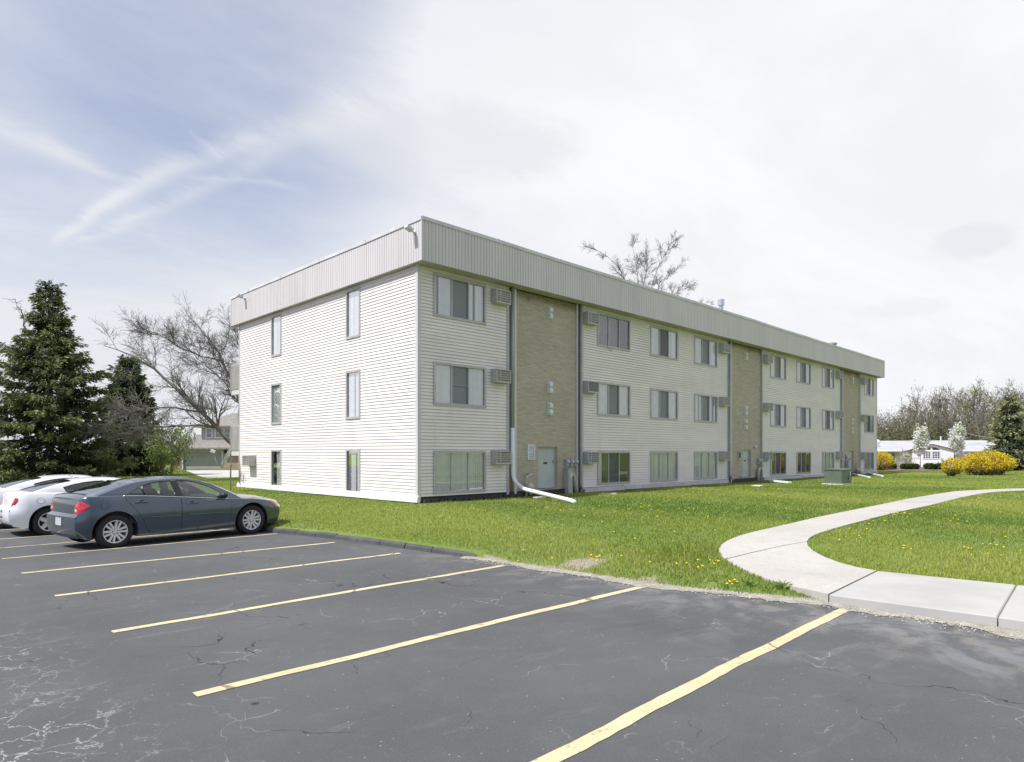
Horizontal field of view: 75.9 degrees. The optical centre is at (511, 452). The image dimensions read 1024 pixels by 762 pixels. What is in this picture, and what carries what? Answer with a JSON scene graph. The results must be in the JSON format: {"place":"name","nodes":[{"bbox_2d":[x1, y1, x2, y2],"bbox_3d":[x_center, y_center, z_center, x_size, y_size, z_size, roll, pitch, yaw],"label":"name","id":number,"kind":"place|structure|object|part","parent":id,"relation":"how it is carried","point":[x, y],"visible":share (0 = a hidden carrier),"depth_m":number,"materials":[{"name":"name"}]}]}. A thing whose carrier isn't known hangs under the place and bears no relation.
{"place":"outdoors","nodes":[
{"label":"outdoors","id":0,"kind":"place"},
{"bbox_2d":[186,470,238,477],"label":"driveway","id":1,"kind":"structure","parent":0,"point":[215,473],"depth_m":47.97,"materials":[{"name":"white concrete"}]},
{"bbox_2d":[0,522,1023,761],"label":"parking lot","id":2,"kind":"structure","parent":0,"point":[80,681],"depth_m":5.68,"materials":[{"name":"grey asphalt"}]},
{"bbox_2d":[0,473,93,527],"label":"parked car","id":3,"kind":"object","parent":2,"relation":"on","point":[19,484],"visible":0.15,"depth_m":18.48,"materials":[{"name":"silver metal"}]},
{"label":"rear window","id":4,"kind":"part","parent":3,"relation":"part of","materials":[{"name":"glass"}]},
{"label":"window","id":5,"kind":"part","parent":3,"relation":"part of","materials":[{"name":"black glass"}]},
{"bbox_2d":[0,475,174,534],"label":"parked car","id":6,"kind":"object","parent":2,"relation":"on","point":[28,508],"visible":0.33,"depth_m":16.35,"materials":[{"name":"silver metal"}]},
{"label":"rear window","id":7,"kind":"part","parent":6,"relation":"part of","materials":[{"name":"glass"}]},
{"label":"window","id":8,"kind":"part","parent":6,"relation":"part of","materials":[{"name":"black glass"}]},
{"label":"window","id":9,"kind":"part","parent":6,"relation":"part of","materials":[{"name":"glass"}]},
{"bbox_2d":[3,529,227,547],"bbox_3d":[-9.122,1.984,15.289,0.138,0.008,4.979,0,0,44],"label":"parking line","id":10,"kind":"object","parent":2,"relation":"on","point":[138,536],"visible":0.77,"depth_m":15.59,"materials":[{"name":"paint"}]},
{"bbox_2d":[1,534,269,558],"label":"parking line","id":11,"kind":"object","parent":2,"relation":"on","point":[133,546],"visible":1,"depth_m":13.17,"materials":[{"name":"paint"}]},
{"bbox_2d":[47,476,279,547],"bbox_3d":[-7.657,1.226,15.106,2.170,1.416,4.825,0,0,38],"label":"parked car","id":12,"kind":"object","parent":2,"relation":"on","point":[116,513],"visible":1,"depth_m":13.83,"materials":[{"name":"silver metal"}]},
{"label":"rear window","id":13,"kind":"part","parent":12,"relation":"part of","materials":[{"name":"glass"}]},
{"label":"window","id":14,"kind":"part","parent":12,"relation":"part of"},
{"bbox_3d":[-7.514,1.304,13.788,0.095,0.767,1.140,0,0,38],"label":"door","id":15,"kind":"part","parent":12,"relation":"part of","materials":[{"name":"metal"}]},
{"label":"window","id":16,"kind":"part","parent":12,"relation":"part of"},
{"bbox_3d":[-6.807,1.329,14.682,0.093,0.717,1.142,0,0,38],"label":"door","id":17,"kind":"part","parent":12,"relation":"part of","materials":[{"name":"grey metal"}]},
{"bbox_2d":[22,542,335,573],"bbox_3d":[-5.601,1.846,11.817,5.204,0.002,0.142,0,0,-42],"label":"parking line","id":18,"kind":"object","parent":2,"relation":"on","point":[173,558],"visible":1,"depth_m":11.48,"materials":[{"name":"paint"}]},
{"bbox_2d":[55,553,400,595],"bbox_3d":[-3.985,1.845,10.289,5.283,0.001,0.142,0,0,-44],"label":"parking line","id":19,"kind":"object","parent":2,"relation":"on","point":[218,575],"visible":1,"depth_m":9.80,"materials":[{"name":"paint"}]},
{"bbox_2d":[112,565,505,632],"bbox_3d":[-2.131,1.845,8.779,0.142,0.001,5.664,0,0,45],"label":"parking line","id":20,"kind":"object","parent":2,"relation":"on","point":[197,617],"visible":1,"depth_m":8.15,"materials":[{"name":"paint"}]},
{"bbox_2d":[224,527,476,556],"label":"kerb","id":21,"kind":"structure","parent":2,"relation":"on","point":[410,546],"depth_m":13.34,"materials":[{"name":"grey concrete"}]},
{"bbox_2d":[192,586,644,696],"bbox_3d":[-0.316,1.845,7.038,5.849,0.001,0.143,0,0,-44],"label":"parking line","id":22,"kind":"object","parent":2,"relation":"on","point":[276,674],"visible":1,"depth_m":6.19,"materials":[{"name":"paint"}]},
{"bbox_2d":[531,608,849,761],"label":"parking line","id":23,"kind":"object","parent":2,"relation":"on","point":[584,742],"visible":0.99,"depth_m":4.95,"materials":[{"name":"paint"}]},
{"bbox_2d":[460,556,1023,639],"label":"gravel strip","id":24,"kind":"object","parent":2,"relation":"on","point":[1020,633],"visible":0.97,"depth_m":8.29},
{"bbox_2d":[476,558,1023,639],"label":"gravel stones","id":25,"kind":"object","parent":24,"relation":"on","point":[948,623],"visible":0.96,"depth_m":8.18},
{"bbox_2d":[0,0,1023,451],"label":"sky","id":26,"kind":"structure","parent":0,"point":[849,174],"materials":[{"name":"white"}]},
{"bbox_2d":[2,455,1023,630],"bbox_3d":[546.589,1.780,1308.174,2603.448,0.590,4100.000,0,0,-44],"label":"lawn","id":27,"kind":"structure","parent":0,"point":[587,561],"depth_m":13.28,"materials":[{"name":"plant"}]},
{"bbox_2d":[0,279,139,483],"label":"spruce tree","id":28,"kind":"object","parent":27,"relation":"on","point":[44,366],"visible":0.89,"depth_m":33.22,"materials":[{"name":"green plant"}]},
{"bbox_2d":[87,354,176,476],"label":"spruce tree","id":29,"kind":"object","parent":27,"relation":"on","point":[148,468],"visible":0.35,"depth_m":43.33,"materials":[{"name":"green plant"}]},
{"bbox_2d":[62,293,238,463],"bbox_3d":[-17.737,-3.736,36.431,12.146,10.725,7.180,0,0,-44],"label":"bare tree","id":30,"kind":"object","parent":27,"relation":"on","point":[199,407],"visible":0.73,"depth_m":35.53,"materials":[{"name":"brown plant"}]},
{"bbox_2d":[147,447,174,475],"bbox_3d":[-20.350,0.598,38.020,1.332,2.038,1.506,0,0,-4],"label":"young tree","id":31,"kind":"object","parent":27,"relation":"on","point":[160,456],"visible":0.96,"depth_m":37.88,"materials":[{"name":"green plant"}]},
{"bbox_2d":[138,420,195,475],"bbox_3d":[-20.835,-0.218,39.850,3.151,3.686,3.488,0,0,-44],"label":"young tree","id":32,"kind":"object","parent":27,"relation":"on","point":[175,454],"visible":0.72,"depth_m":39.86,"materials":[{"name":"green plant"}]},
{"bbox_2d":[173,413,238,469],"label":"brick house","id":33,"kind":"structure","parent":27,"relation":"on","point":[208,439],"depth_m":60.17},
{"bbox_2d":[184,452,221,468],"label":"garage door","id":34,"kind":"structure","parent":33,"relation":"in","point":[200,460],"depth_m":60.12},
{"bbox_2d":[206,428,212,437],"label":"window","id":35,"kind":"structure","parent":33,"relation":"in","point":[209,431],"depth_m":62.53,"materials":[{"name":"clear glass"}]},
{"bbox_2d":[215,428,223,437],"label":"window","id":36,"kind":"structure","parent":33,"relation":"in","point":[217,435],"depth_m":62.50,"materials":[{"name":"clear glass"}]},
{"bbox_2d":[224,428,229,437],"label":"window","id":37,"kind":"structure","parent":33,"relation":"in","point":[227,430],"depth_m":62.47,"materials":[{"name":"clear glass"}]},
{"bbox_2d":[210,448,231,490],"bbox_3d":[-11.203,0.713,25.356,0.744,1.828,0.658,0,0,-44],"label":"satellite dish","id":38,"kind":"object","parent":27,"relation":"on","point":[227,458],"visible":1,"depth_m":25.36,"materials":[{"name":"grey metal"}]},
{"bbox_2d":[230,215,884,503],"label":"apartment building","id":39,"kind":"structure","parent":27,"relation":"on","point":[421,359],"depth_m":24.44,"materials":[{"name":"white plastic"}]},
{"bbox_2d":[271,449,281,485],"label":"window","id":40,"kind":"structure","parent":39,"relation":"in","point":[276,455],"depth_m":26.39,"materials":[{"name":"clear glass"}]},
{"bbox_2d":[271,382,281,424],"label":"window","id":41,"kind":"structure","parent":39,"relation":"in","point":[276,388],"depth_m":26.39,"materials":[{"name":"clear glass"}]},
{"bbox_2d":[271,313,281,356],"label":"window","id":42,"kind":"structure","parent":39,"relation":"in","point":[276,321],"depth_m":26.39,"materials":[{"name":"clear glass"}]},
{"bbox_2d":[345,449,360,491],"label":"window","id":43,"kind":"structure","parent":39,"relation":"in","point":[352,456],"depth_m":22.25,"materials":[{"name":"clear glass"}]},
{"bbox_2d":[345,369,360,418],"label":"window","id":44,"kind":"structure","parent":39,"relation":"in","point":[352,377],"depth_m":22.25,"materials":[{"name":"clear glass"}]},
{"bbox_2d":[345,286,360,339],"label":"window","id":45,"kind":"structure","parent":39,"relation":"in","point":[352,296],"depth_m":22.25,"materials":[{"name":"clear glass"}]},
{"bbox_2d":[433,451,485,493],"bbox_3d":[-1.842,0.585,20.954,2.202,1.360,0.666,0,0,-44],"label":"window","id":46,"kind":"structure","parent":39,"relation":"in","point":[453,471],"depth_m":20.75,"materials":[{"name":"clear glass"}]},
{"bbox_2d":[433,361,485,407],"bbox_3d":[-1.660,-2.135,20.769,2.162,1.320,0.146,0,0,-44],"label":"window","id":47,"kind":"structure","parent":39,"relation":"in","point":[453,384],"depth_m":20.72,"materials":[{"name":"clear glass"}]},
{"bbox_2d":[433,272,485,324],"bbox_3d":[-1.842,-4.845,20.954,2.202,1.360,0.666,0,0,-44],"label":"window","id":48,"kind":"structure","parent":39,"relation":"in","point":[454,298],"depth_m":20.77,"materials":[{"name":"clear glass"}]},
{"bbox_2d":[538,447,555,487],"bbox_3d":[1.226,0.533,23.801,1.040,1.513,0.185,0,0,-44],"label":"door","id":49,"kind":"structure","parent":39,"relation":"in","point":[546,455],"depth_m":23.82,"materials":[{"name":"white metal"}]},
{"bbox_2d":[597,451,630,484],"bbox_3d":[3.891,0.585,26.588,2.231,1.360,0.666,0,0,-44],"label":"window","id":50,"kind":"structure","parent":39,"relation":"in","point":[613,467],"depth_m":26.62,"materials":[{"name":"clear glass"}]},
{"bbox_2d":[597,381,630,416],"bbox_3d":[4.074,-2.135,26.402,2.191,1.320,0.146,0,0,-44],"label":"window","id":51,"kind":"structure","parent":39,"relation":"in","point":[613,399],"depth_m":26.39,"materials":[{"name":"clear glass"}]},
{"bbox_2d":[597,312,630,351],"bbox_3d":[3.891,-4.845,26.588,2.231,1.360,0.666,0,0,-44],"label":"window","id":52,"kind":"structure","parent":39,"relation":"in","point":[614,332],"depth_m":27.06,"materials":[{"name":"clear glass"}]},
{"bbox_2d":[650,451,677,481],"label":"window","id":53,"kind":"structure","parent":39,"relation":"in","point":[663,464],"depth_m":28.99,"materials":[{"name":"clear glass"}]},
{"bbox_2d":[650,388,677,419],"bbox_3d":[6.508,-2.135,29.159,2.246,1.360,0.666,0,0,-44],"label":"window","id":54,"kind":"structure","parent":39,"relation":"in","point":[663,403],"depth_m":29.00,"materials":[{"name":"clear glass"}]},
{"bbox_2d":[650,325,677,360],"bbox_3d":[6.690,-4.845,28.973,2.206,1.320,0.146,0,0,-44],"label":"window","id":55,"kind":"structure","parent":39,"relation":"in","point":[663,341],"depth_m":28.95,"materials":[{"name":"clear glass"}]},
{"bbox_2d":[694,451,717,479],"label":"window","id":56,"kind":"structure","parent":39,"relation":"in","point":[705,462],"depth_m":31.57,"materials":[{"name":"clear glass"}]},
{"bbox_2d":[694,393,717,422],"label":"window","id":57,"kind":"structure","parent":39,"relation":"in","point":[705,406],"depth_m":31.57,"materials":[{"name":"clear glass"}]},
{"bbox_2d":[694,335,717,367],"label":"window","id":58,"kind":"structure","parent":39,"relation":"in","point":[705,349],"depth_m":31.51,"materials":[{"name":"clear glass"}]},
{"bbox_2d":[743,450,749,476],"bbox_3d":[12.316,0.557,34.698,0.932,1.467,0.185,0,0,-44],"label":"door","id":59,"kind":"structure","parent":39,"relation":"in","point":[746,453],"depth_m":34.81,"materials":[{"name":"white metal"}]},
{"bbox_2d":[770,452,786,474],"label":"window","id":60,"kind":"structure","parent":39,"relation":"in","point":[778,466],"depth_m":37.40,"materials":[{"name":"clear glass"}]},
{"bbox_2d":[770,403,786,426],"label":"window","id":61,"kind":"structure","parent":39,"relation":"in","point":[778,417],"depth_m":37.24,"materials":[{"name":"clear glass"}]},
{"bbox_2d":[770,354,786,380],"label":"window","id":62,"kind":"structure","parent":39,"relation":"in","point":[778,370],"depth_m":37.24,"materials":[{"name":"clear glass"}]},
{"bbox_2d":[796,452,810,473],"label":"window","id":63,"kind":"structure","parent":39,"relation":"in","point":[803,460],"depth_m":39.92,"materials":[{"name":"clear glass"}]},
{"bbox_2d":[796,406,810,428],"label":"window","id":64,"kind":"structure","parent":39,"relation":"in","point":[803,415],"depth_m":39.83,"materials":[{"name":"clear glass"}]},
{"bbox_2d":[796,360,810,384],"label":"window","id":65,"kind":"structure","parent":39,"relation":"in","point":[803,370],"depth_m":39.83,"materials":[{"name":"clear glass"}]},
{"bbox_2d":[822,452,833,472],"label":"window","id":66,"kind":"structure","parent":39,"relation":"in","point":[827,457],"depth_m":42.62,"materials":[{"name":"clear glass"}]},
{"bbox_2d":[822,409,833,430],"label":"window","id":67,"kind":"structure","parent":39,"relation":"in","point":[827,415],"depth_m":42.43,"materials":[{"name":"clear glass"}]},
{"bbox_2d":[822,366,833,388],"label":"window","id":68,"kind":"structure","parent":39,"relation":"in","point":[827,373],"depth_m":42.43,"materials":[{"name":"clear glass"}]},
{"bbox_2d":[849,451,852,468],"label":"door","id":69,"kind":"structure","parent":39,"relation":"in","point":[850,452],"depth_m":45.82,"materials":[{"name":"grey metal"}]},
{"bbox_2d":[864,452,873,469],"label":"window","id":70,"kind":"structure","parent":39,"relation":"in","point":[868,463],"depth_m":48.25,"materials":[{"name":"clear glass"}]},
{"bbox_2d":[864,414,873,432],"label":"window","id":71,"kind":"structure","parent":39,"relation":"in","point":[868,425],"depth_m":48.17,"materials":[{"name":"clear glass"}]},
{"bbox_2d":[864,377,873,396],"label":"window","id":72,"kind":"structure","parent":39,"relation":"in","point":[868,388],"depth_m":48.17,"materials":[{"name":"clear glass"}]},
{"bbox_2d":[578,232,714,305],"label":"bare tree","id":73,"kind":"object","parent":27,"relation":"on","point":[645,263],"visible":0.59,"depth_m":55.82,"materials":[{"name":"brown plant"}]},
{"bbox_2d":[740,579,757,586],"bbox_3d":[3.230,1.767,8.908,0.241,0.140,0.220,0,0,-44],"label":"weed","id":74,"kind":"object","parent":27,"relation":"on","point":[747,582],"visible":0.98,"depth_m":8.89,"materials":[{"name":"green plant"}]},
{"bbox_2d":[770,480,791,482],"bbox_3d":[13.632,1.442,33.298,0.244,0.133,1.332,0,0,-18],"label":"downpipe extension","id":75,"kind":"object","parent":27,"relation":"on","point":[780,481],"visible":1,"depth_m":33.14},
{"bbox_2d":[772,578,792,588],"bbox_3d":[3.604,1.763,8.765,0.287,0.166,0.304,0,0,3],"label":"weed","id":76,"kind":"object","parent":27,"relation":"on","point":[779,584],"visible":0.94,"depth_m":8.74,"materials":[{"name":"green plant"}]},
{"bbox_2d":[719,521,861,559],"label":"footpath","id":77,"kind":"structure","parent":27,"relation":"on","point":[766,539],"depth_m":11.75,"materials":[{"name":"grey concrete"}]},
{"bbox_2d":[727,542,875,601],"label":"footpath","id":78,"kind":"structure","parent":27,"relation":"on","point":[802,567],"depth_m":9.63,"materials":[{"name":"grey concrete"}]},
{"bbox_2d":[821,468,853,484],"bbox_3d":[16.034,1.196,32.274,1.520,0.870,1.000,0,0,-44],"label":"utility box","id":79,"kind":"object","parent":27,"relation":"on","point":[838,476],"visible":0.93,"depth_m":31.86,"materials":[{"name":"metal"}]},
{"bbox_2d":[842,470,851,481],"bbox_3d":[16.322,1.111,31.981,1.260,0.520,0.018,0,0,-44],"label":"door","id":80,"kind":"structure","parent":79,"relation":"in","point":[845,474],"depth_m":31.92,"materials":[{"name":"green metal"}]},
{"bbox_2d":[786,511,899,524],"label":"footpath","id":81,"kind":"structure","parent":27,"relation":"on","point":[849,516],"depth_m":15.01,"materials":[{"name":"grey concrete"}]},
{"bbox_2d":[852,473,869,477],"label":"downpipe extension","id":82,"kind":"object","parent":27,"relation":"on","point":[860,475],"visible":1,"depth_m":41.51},
{"bbox_2d":[866,472,883,476],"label":"downpipe extension","id":83,"kind":"object","parent":27,"relation":"on","point":[874,474],"visible":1,"depth_m":44.15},
{"bbox_2d":[844,502,938,511],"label":"footpath","id":84,"kind":"structure","parent":27,"relation":"on","point":[898,506],"depth_m":18.07,"materials":[{"name":"grey concrete"}]},
{"bbox_2d":[894,496,962,502],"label":"footpath","id":85,"kind":"structure","parent":27,"relation":"on","point":[933,499],"depth_m":21.30,"materials":[{"name":"concrete"}]},
{"bbox_2d":[877,436,1011,466],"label":"white bungalow","id":86,"kind":"object","parent":27,"relation":"on","point":[936,450],"visible":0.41,"depth_m":66.11,"materials":[{"name":"white"}]},
{"bbox_2d":[887,452,895,462],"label":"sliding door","id":87,"kind":"structure","parent":86,"relation":"in","point":[892,453],"depth_m":68.00,"materials":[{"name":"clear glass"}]},
{"bbox_2d":[922,451,930,458],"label":"window","id":88,"kind":"structure","parent":86,"relation":"in","point":[927,455],"depth_m":65.84,"materials":[{"name":"clear glass"}]},
{"bbox_2d":[932,451,940,458],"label":"window","id":89,"kind":"structure","parent":86,"relation":"in","point":[935,454],"depth_m":65.57,"materials":[{"name":"clear glass"}]},
{"bbox_2d":[885,467,1014,470],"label":"mulch bed","id":90,"kind":"object","parent":27,"relation":"on","point":[919,469],"visible":0.23,"depth_m":57.53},
{"bbox_2d":[877,451,895,469],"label":"forsythia bush","id":91,"kind":"object","parent":90,"relation":"on","point":[886,465],"visible":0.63,"depth_m":56.39,"materials":[{"name":"yellow plant"}]},
{"bbox_2d":[895,450,916,464],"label":"sapling","id":92,"kind":"object","parent":90,"relation":"on","point":[905,455],"visible":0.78,"depth_m":60.94,"materials":[{"name":"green plant"}]},
{"bbox_2d":[900,463,911,468],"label":"box shrub","id":93,"kind":"object","parent":90,"relation":"on","point":[905,466],"visible":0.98,"depth_m":58.25,"materials":[{"name":"green plant"}]},
{"bbox_2d":[911,463,919,468],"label":"box shrub","id":94,"kind":"object","parent":90,"relation":"on","point":[915,465],"visible":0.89,"depth_m":58.19,"materials":[{"name":"green plant"}]},
{"bbox_2d":[912,423,930,467],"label":"blossom tree","id":95,"kind":"object","parent":90,"relation":"on","point":[921,444],"visible":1,"depth_m":61.79,"materials":[{"name":"white plant"}]},
{"bbox_2d":[923,463,935,468],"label":"box shrub","id":96,"kind":"object","parent":90,"relation":"on","point":[929,465],"visible":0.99,"depth_m":58.22,"materials":[{"name":"green plant"}]},
{"bbox_2d":[935,463,943,468],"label":"box shrub","id":97,"kind":"object","parent":90,"relation":"on","point":[938,465],"visible":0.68,"depth_m":58.28,"materials":[{"name":"green plant"}]},
{"bbox_2d":[948,421,966,458],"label":"blossom tree","id":98,"kind":"object","parent":90,"relation":"on","point":[956,438],"visible":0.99,"depth_m":61.78,"materials":[{"name":"white plant"}]},
{"bbox_2d":[983,394,1023,470],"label":"spruce tree","id":99,"kind":"object","parent":90,"relation":"on","point":[1007,420],"visible":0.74,"depth_m":55.51,"materials":[{"name":"green plant"}]},
{"bbox_2d":[877,378,1023,440],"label":"woodland","id":100,"kind":"object","parent":27,"relation":"on","point":[910,413],"depth_m":120.21,"materials":[{"name":"plant"}]},
{"bbox_2d":[940,456,964,476],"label":"forsythia bush","id":101,"kind":"object","parent":27,"relation":"on","point":[950,471],"visible":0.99,"depth_m":42.31,"materials":[{"name":"yellow plant"}]},
{"bbox_2d":[927,490,1000,496],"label":"footpath","id":102,"kind":"structure","parent":27,"relation":"on","point":[966,493],"depth_m":24.01,"materials":[{"name":"grey concrete"}]},
{"bbox_2d":[949,379,1001,439],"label":"tall tree","id":103,"kind":"object","parent":27,"relation":"on","point":[969,406],"visible":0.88,"depth_m":105.41,"materials":[{"name":"brown plant"}]},
{"bbox_2d":[952,450,1017,474],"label":"forsythia bush","id":104,"kind":"object","parent":27,"relation":"on","point":[982,463],"visible":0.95,"depth_m":43.99,"materials":[{"name":"yellow plant"}]},
{"bbox_2d":[972,488,1023,491],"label":"footpath","id":105,"kind":"structure","parent":27,"relation":"on","point":[1016,489],"depth_m":26.08,"materials":[{"name":"grey concrete"}]},
{"bbox_2d":[829,571,1015,626],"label":"pavement","id":106,"kind":"structure","parent":0,"point":[978,602],"depth_m":7.95,"materials":[{"name":"concrete"}]},
{"bbox_2d":[997,585,1023,630],"bbox_3d":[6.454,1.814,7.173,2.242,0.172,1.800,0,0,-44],"label":"pavement","id":107,"kind":"structure","parent":0,"point":[1011,616],"depth_m":7.11,"materials":[{"name":"concrete"}]}
]}

